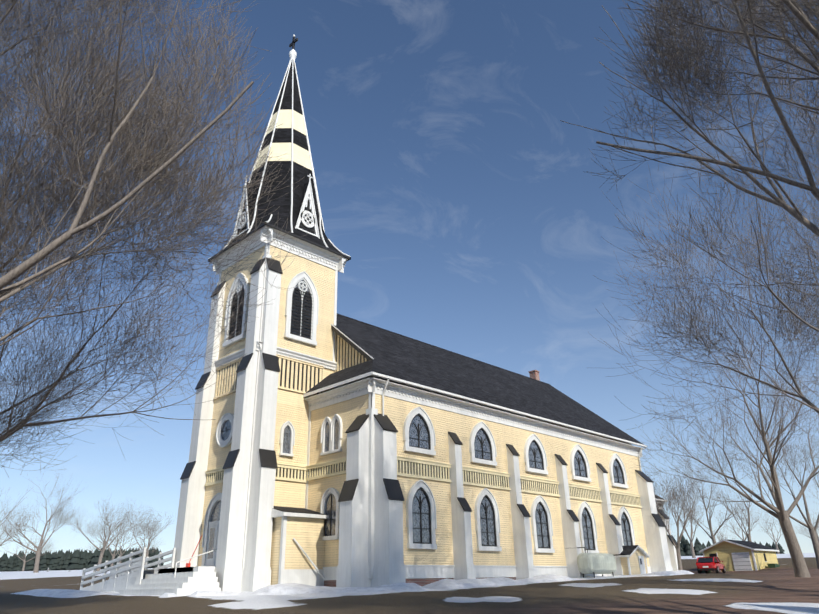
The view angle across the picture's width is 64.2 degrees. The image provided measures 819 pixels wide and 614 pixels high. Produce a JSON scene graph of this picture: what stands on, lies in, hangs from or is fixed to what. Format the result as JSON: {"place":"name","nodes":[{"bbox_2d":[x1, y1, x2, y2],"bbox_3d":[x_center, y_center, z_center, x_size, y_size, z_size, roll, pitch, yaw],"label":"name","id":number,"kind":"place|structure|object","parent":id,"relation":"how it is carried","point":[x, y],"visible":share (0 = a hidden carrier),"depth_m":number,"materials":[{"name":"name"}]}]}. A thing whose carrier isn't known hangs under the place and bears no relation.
{"place":"outdoors","nodes":[
{"label":"outdoors","id":0,"kind":"place"},
{"bbox_2d":[0,553,818,613],"bbox_3d":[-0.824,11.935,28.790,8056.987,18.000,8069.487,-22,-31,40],"label":"ground","id":1,"kind":"structure","parent":0,"point":[781,589],"depth_m":26.38,"materials":[{"name":"brown soil"}]},
{"bbox_2d":[0,485,37,545],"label":"tree","id":2,"kind":"object","parent":1,"relation":"on","point":[5,540],"visible":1,"depth_m":103.60,"materials":[{"name":"brown plant"}]},
{"bbox_2d":[5,536,51,570],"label":"distant tree","id":3,"kind":"object","parent":1,"relation":"on","point":[23,568],"visible":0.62,"depth_m":194.48,"materials":[{"name":"brown plant"}]},
{"bbox_2d":[0,470,83,572],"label":"tree","id":4,"kind":"object","parent":1,"relation":"on","point":[37,560],"visible":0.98,"depth_m":121.20,"materials":[{"name":"brown plant"}]},
{"bbox_2d":[28,534,58,555],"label":"distant tree","id":5,"kind":"object","parent":1,"relation":"on","point":[42,544],"visible":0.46,"depth_m":209.94,"materials":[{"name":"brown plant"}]},
{"bbox_2d":[60,495,150,570],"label":"tree","id":6,"kind":"object","parent":1,"relation":"on","point":[116,526],"visible":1,"depth_m":126.54,"materials":[{"name":"brown plant"}]},
{"bbox_2d":[85,515,137,566],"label":"distant tree","id":7,"kind":"object","parent":1,"relation":"on","point":[113,555],"visible":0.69,"depth_m":142.88,"materials":[{"name":"brown plant"}]},
{"bbox_2d":[0,43,247,476],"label":"maple","id":8,"kind":"object","parent":1,"relation":"on","point":[8,432],"visible":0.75,"depth_m":27.62,"materials":[{"name":"brown plant"}]},
{"bbox_2d":[80,547,175,591],"bbox_3d":[-16.672,16.065,38.140,8.220,3.400,1.840,-22,-31,40],"label":"ramp railing","id":9,"kind":"object","parent":1,"relation":"on","point":[124,575],"visible":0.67,"depth_m":37.24,"materials":[{"name":"white paint"}]},
{"bbox_2d":[109,525,148,563],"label":"distant tree","id":10,"kind":"object","parent":1,"relation":"on","point":[120,554],"visible":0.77,"depth_m":184.03,"materials":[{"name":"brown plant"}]},
{"bbox_2d":[131,535,161,556],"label":"distant tree","id":11,"kind":"object","parent":1,"relation":"on","point":[147,546],"visible":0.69,"depth_m":200.18,"materials":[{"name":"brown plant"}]},
{"bbox_2d":[122,510,175,564],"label":"tree","id":12,"kind":"object","parent":1,"relation":"on","point":[149,530],"visible":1,"depth_m":119.19,"materials":[{"name":"brown plant"}]},
{"bbox_2d":[0,0,331,393],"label":"maple","id":13,"kind":"object","parent":1,"relation":"on","point":[132,147],"visible":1,"depth_m":19.69,"materials":[{"name":"brown plant"}]},
{"bbox_2d":[12,570,693,597],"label":"snow banks","id":14,"kind":"object","parent":1,"relation":"on","point":[292,588],"visible":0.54,"depth_m":33.00,"materials":[{"name":"white snow"}]},
{"bbox_2d":[0,535,784,571],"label":"distant tree line","id":15,"kind":"object","parent":1,"relation":"on","point":[77,559],"visible":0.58,"depth_m":203.64,"materials":[{"name":"green plant"}]},
{"bbox_2d":[119,34,677,595],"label":"church","id":16,"kind":"structure","parent":1,"relation":"on","point":[331,446],"depth_m":39.62,"materials":[{"name":"yellow"}]},
{"bbox_2d":[186,536,201,566],"bbox_3d":[-12.281,13.852,36.729,0.946,1.976,0.476,-4,-23,7],"label":"snow shovel","id":17,"kind":"object","parent":16,"relation":"on","point":[188,564],"visible":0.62,"depth_m":36.66,"materials":[{"name":"red"}]},
{"bbox_2d":[565,545,649,577],"bbox_3d":[14.360,18.245,46.529,2.130,2.480,9.100,-22,-31,40],"label":"bulkhead and oil tank","id":18,"kind":"object","parent":1,"relation":"on","point":[633,559],"visible":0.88,"depth_m":44.95,"materials":[{"name":"yellow"}]},
{"bbox_2d":[644,454,710,569],"bbox_3d":[23.101,18.204,56.898,7.424,10.530,6.088,5,-24,-14],"label":"tree by garage","id":19,"kind":"object","parent":1,"relation":"on","point":[682,506],"visible":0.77,"depth_m":57.02,"materials":[{"name":"brown plant"}]},
{"bbox_2d":[667,488,706,557],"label":"tree","id":20,"kind":"object","parent":1,"relation":"on","point":[692,547],"visible":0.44,"depth_m":111.16,"materials":[{"name":"brown plant"}]},
{"bbox_2d":[560,0,818,301],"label":"maple","id":21,"kind":"object","parent":1,"relation":"on","point":[805,20],"visible":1,"depth_m":20.57,"materials":[{"name":"brown plant"}]},
{"bbox_2d":[590,59,818,440],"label":"maple","id":22,"kind":"object","parent":1,"relation":"on","point":[793,312],"visible":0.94,"depth_m":28.71,"materials":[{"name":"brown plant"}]},
{"bbox_2d":[671,468,750,543],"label":"tree","id":23,"kind":"object","parent":1,"relation":"on","point":[712,536],"visible":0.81,"depth_m":86.49,"materials":[{"name":"brown plant"}]},
{"bbox_2d":[696,556,725,573],"bbox_3d":[29.602,25.351,64.174,2.119,1.519,4.180,-17,-28,33],"label":"red hatchback","id":24,"kind":"object","parent":1,"relation":"on","point":[706,564],"visible":1,"depth_m":62.99,"materials":[{"name":"red metal"}]},
{"bbox_2d":[706,526,737,540],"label":"distant tree","id":25,"kind":"object","parent":1,"relation":"on","point":[720,539],"visible":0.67,"depth_m":216.35,"materials":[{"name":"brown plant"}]},
{"bbox_2d":[630,308,818,576],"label":"tree","id":26,"kind":"object","parent":1,"relation":"on","point":[781,514],"visible":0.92,"depth_m":41.73,"materials":[{"name":"brown plant"}]},
{"bbox_2d":[707,473,760,541],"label":"tree","id":27,"kind":"object","parent":1,"relation":"on","point":[748,534],"visible":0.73,"depth_m":97.14,"materials":[{"name":"brown plant"}]},
{"bbox_2d":[713,504,764,540],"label":"distant tree","id":28,"kind":"object","parent":1,"relation":"on","point":[743,539],"visible":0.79,"depth_m":183.75,"materials":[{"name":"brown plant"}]},
{"bbox_2d":[699,539,779,572],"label":"garage","id":29,"kind":"structure","parent":1,"relation":"on","point":[735,555],"depth_m":66.52,"materials":[{"name":"yellow wood"}]},
{"bbox_2d":[677,414,818,568],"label":"tree","id":30,"kind":"object","parent":1,"relation":"on","point":[812,532],"visible":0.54,"depth_m":62.57,"materials":[{"name":"brown plant"}]},
{"bbox_2d":[754,508,792,553],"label":"distant tree","id":31,"kind":"object","parent":1,"relation":"on","point":[771,530],"visible":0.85,"depth_m":189.71,"materials":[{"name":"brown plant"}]},
{"bbox_2d":[794,516,818,540],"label":"distant tree","id":32,"kind":"object","parent":1,"relation":"on","point":[817,533],"visible":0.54,"depth_m":169.57,"materials":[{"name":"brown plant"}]},
{"bbox_2d":[796,513,818,537],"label":"distant tree","id":33,"kind":"object","parent":1,"relation":"on","point":[812,524],"visible":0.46,"depth_m":162.37,"materials":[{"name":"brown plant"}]},
{"bbox_2d":[0,0,818,571],"label":"sky","id":34,"kind":"structure","parent":0,"point":[471,220],"materials":[{"name":"blue"}]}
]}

